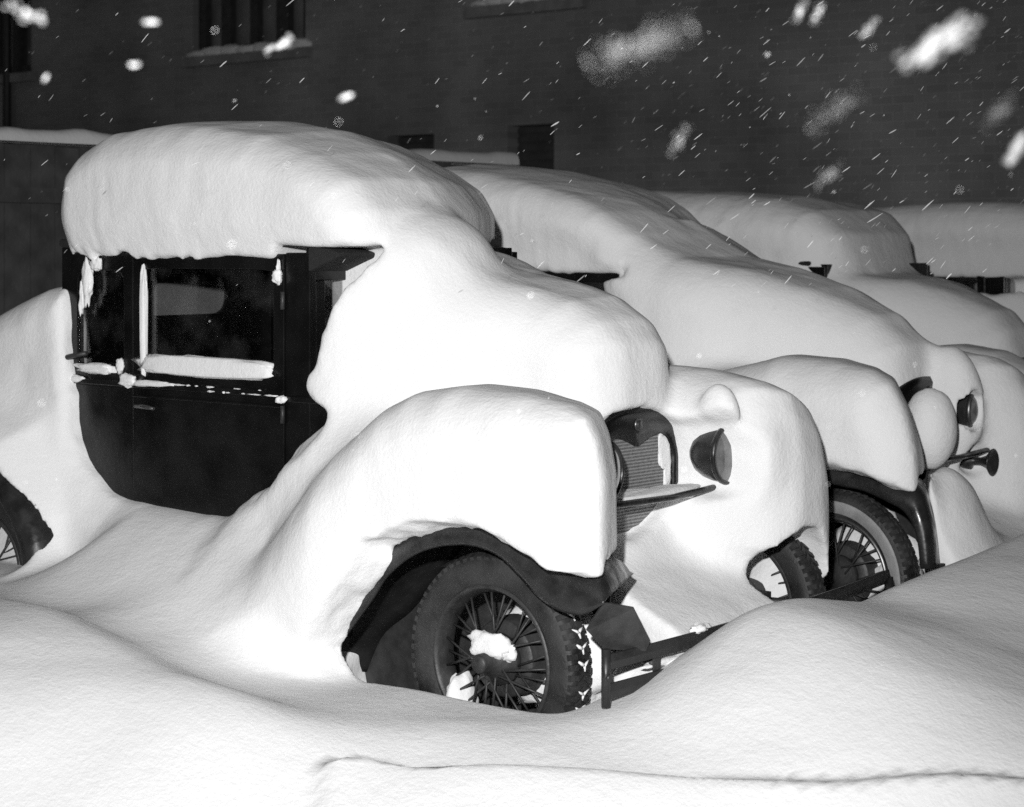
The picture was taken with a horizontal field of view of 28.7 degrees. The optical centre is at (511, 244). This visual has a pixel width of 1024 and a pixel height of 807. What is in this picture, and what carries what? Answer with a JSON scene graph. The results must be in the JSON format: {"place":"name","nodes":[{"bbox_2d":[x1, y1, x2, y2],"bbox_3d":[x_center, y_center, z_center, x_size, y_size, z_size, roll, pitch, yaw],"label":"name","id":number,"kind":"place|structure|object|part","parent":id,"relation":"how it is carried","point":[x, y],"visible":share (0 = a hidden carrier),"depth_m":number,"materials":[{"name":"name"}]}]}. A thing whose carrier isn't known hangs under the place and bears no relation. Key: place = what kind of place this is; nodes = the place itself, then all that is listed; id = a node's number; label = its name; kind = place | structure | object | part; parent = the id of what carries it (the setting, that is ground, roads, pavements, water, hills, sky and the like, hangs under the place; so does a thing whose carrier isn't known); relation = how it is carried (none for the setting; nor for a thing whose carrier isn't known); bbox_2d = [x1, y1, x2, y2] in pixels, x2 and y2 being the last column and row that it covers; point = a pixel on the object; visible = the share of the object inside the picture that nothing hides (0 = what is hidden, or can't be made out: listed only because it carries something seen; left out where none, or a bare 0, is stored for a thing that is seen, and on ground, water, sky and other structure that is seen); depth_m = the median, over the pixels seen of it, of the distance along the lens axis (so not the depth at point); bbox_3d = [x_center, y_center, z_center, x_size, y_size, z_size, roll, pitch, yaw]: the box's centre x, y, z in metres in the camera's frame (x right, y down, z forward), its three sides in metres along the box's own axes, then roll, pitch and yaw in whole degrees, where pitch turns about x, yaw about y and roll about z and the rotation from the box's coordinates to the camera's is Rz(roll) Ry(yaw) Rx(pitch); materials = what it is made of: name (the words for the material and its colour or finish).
{"place":"outdoors","nodes":[
{"label":"outdoors","id":0,"kind":"place"},
{"bbox_2d":[0,481,1023,806],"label":"snow ground","id":1,"kind":"structure","parent":0,"point":[146,675],"depth_m":6.40,"materials":[{"name":"white snow"}]},
{"bbox_2d":[0,143,463,318],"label":"board fence","id":2,"kind":"object","parent":1,"relation":"on","point":[32,181],"visible":0.08,"depth_m":13.33,"materials":[{"name":"grey wood"}]},
{"bbox_2d":[0,127,518,164],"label":"snow","id":3,"kind":"structure","parent":2,"relation":"on","point":[80,137],"depth_m":13.60,"materials":[{"name":"white snow"}]},
{"bbox_2d":[0,239,892,713],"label":"vintage car","id":4,"kind":"object","parent":1,"relation":"on","point":[430,603],"visible":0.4,"depth_m":7.86,"materials":[{"name":"black paint"}]},
{"bbox_2d":[78,256,101,315],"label":"snow","id":5,"kind":"structure","parent":4,"relation":"hanging from","point":[87,282],"depth_m":8.67,"materials":[{"name":"white snow"}]},
{"bbox_2d":[73,358,123,374],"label":"window snow","id":6,"kind":"structure","parent":4,"relation":"on","point":[98,368],"depth_m":8.62,"materials":[{"name":"white snow"}]},
{"bbox_2d":[70,373,287,403],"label":"snow","id":7,"kind":"structure","parent":4,"relation":"on","point":[128,380],"depth_m":8.42,"materials":[{"name":"white snow"}]},
{"bbox_2d":[132,264,273,380],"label":"window snow","id":8,"kind":"structure","parent":4,"relation":"attached to","point":[196,366],"depth_m":8.24,"materials":[{"name":"white snow"}]},
{"bbox_3d":[-1.256,0.653,8.199,0.939,1.235,0.079,0,0,40],"label":"door","id":9,"kind":"part","parent":4,"relation":"part of","materials":[{"name":"black paint"}]},
{"bbox_2d":[272,259,281,285],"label":"pillar snow","id":10,"kind":"structure","parent":4,"relation":"attached to","point":[277,276],"depth_m":7.90,"materials":[{"name":"white snow"}]},
{"bbox_2d":[0,121,828,676],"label":"snow blanket","id":11,"kind":"object","parent":4,"relation":"on","point":[462,373],"visible":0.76,"depth_m":7.64,"materials":[{"name":"white snow"}]},
{"bbox_2d":[466,629,516,662],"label":"snow","id":12,"kind":"structure","parent":4,"relation":"attached to","point":[498,646],"depth_m":6.92,"materials":[{"name":"white snow"}]},
{"bbox_2d":[446,603,614,707],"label":"snow","id":13,"kind":"structure","parent":4,"relation":"in","point":[457,683],"depth_m":7.01,"materials":[{"name":"white snow"}]},
{"bbox_2d":[569,614,588,708],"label":"snow","id":14,"kind":"structure","parent":4,"relation":"in","point":[578,632],"depth_m":6.76,"materials":[{"name":"white snow"}]},
{"bbox_2d":[616,483,699,506],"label":"snow","id":15,"kind":"structure","parent":4,"relation":"on","point":[646,492],"depth_m":7.54,"materials":[{"name":"white snow"}]},
{"bbox_2d":[658,433,671,484],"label":"grille snow","id":16,"kind":"structure","parent":4,"relation":"attached to","point":[664,457],"depth_m":7.78,"materials":[{"name":"white snow"}]},
{"bbox_2d":[640,622,710,668],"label":"snow","id":17,"kind":"structure","parent":4,"relation":"on","point":[698,627],"depth_m":6.89,"materials":[{"name":"white snow"}]},
{"bbox_2d":[0,0,1023,289],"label":"brick building","id":18,"kind":"structure","parent":1,"relation":"on","point":[882,102],"depth_m":21.78,"materials":[{"name":"brick"}]},
{"bbox_2d":[0,0,36,83],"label":"window","id":19,"kind":"structure","parent":18,"relation":"in","point":[21,71],"depth_m":28.71,"materials":[{"name":"glass"}]},
{"bbox_2d":[182,0,311,67],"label":"window","id":20,"kind":"structure","parent":18,"relation":"in","point":[221,22],"depth_m":25.55,"materials":[{"name":"glass"}]},
{"bbox_2d":[186,37,311,56],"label":"sill snow","id":21,"kind":"structure","parent":18,"relation":"on","point":[289,44],"depth_m":25.28,"materials":[{"name":"white snow"}]},
{"bbox_2d":[469,0,538,6],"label":"sill snow","id":22,"kind":"structure","parent":18,"relation":"on","point":[481,3],"depth_m":22.69,"materials":[{"name":"white snow"}]},
{"bbox_2d":[463,0,586,18],"bbox_3d":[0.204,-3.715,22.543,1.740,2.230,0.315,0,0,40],"label":"windowsill","id":23,"kind":"structure","parent":18,"relation":"in","point":[516,8],"depth_m":22.44,"materials":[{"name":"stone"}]},
{"bbox_2d":[611,654,668,682],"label":"snow","id":24,"kind":"structure","parent":1,"relation":"on","point":[626,672],"depth_m":6.82,"materials":[{"name":"white snow"}]},
{"bbox_2d":[542,271,998,601],"bbox_3d":[0.855,0.962,10.304,4.084,1.736,1.917,0,0,40],"label":"vintage car","id":25,"kind":"object","parent":1,"relation":"on","point":[857,502],"visible":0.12,"depth_m":8.65,"materials":[{"name":"black paint"}]},
{"bbox_3d":[0.222,0.701,9.961,0.939,1.139,0.079,0,0,40],"label":"door","id":26,"kind":"part","parent":25,"relation":"part of","materials":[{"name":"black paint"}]},
{"bbox_2d":[325,164,1023,573],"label":"snow blanket","id":27,"kind":"object","parent":25,"relation":"on","point":[843,362],"visible":0.43,"depth_m":9.42,"materials":[{"name":"white snow"}]},
{"bbox_2d":[829,506,922,597],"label":"snow","id":28,"kind":"structure","parent":25,"relation":"in","point":[854,534],"depth_m":8.78,"materials":[{"name":"white snow"}]},
{"bbox_2d":[798,261,1023,358],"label":"vintage car","id":29,"kind":"object","parent":1,"relation":"on","point":[920,268],"visible":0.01,"depth_m":11.71,"materials":[{"name":"black paint"}]},
{"bbox_2d":[586,191,1023,373],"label":"snow blanket","id":30,"kind":"object","parent":29,"relation":"on","point":[865,250],"visible":0.23,"depth_m":11.78,"materials":[{"name":"white snow"}]},
{"bbox_2d":[977,276,1009,294],"bbox_3d":[3.467,0.962,14.117,4.084,1.736,1.917,0,0,40],"label":"vintage car","id":31,"kind":"object","parent":1,"relation":"on","point":[994,285],"visible":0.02,"depth_m":13.45,"materials":[{"name":"black paint"}]},
{"bbox_2d":[871,201,1023,321],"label":"snow blanket","id":32,"kind":"object","parent":31,"relation":"on","point":[957,242],"visible":0.28,"depth_m":13.54,"materials":[{"name":"white snow"}]},
{"bbox_3d":[2.834,0.701,13.774,0.939,1.139,0.079,0,0,40],"label":"door","id":33,"kind":"part","parent":31,"relation":"part of","materials":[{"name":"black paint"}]}
]}

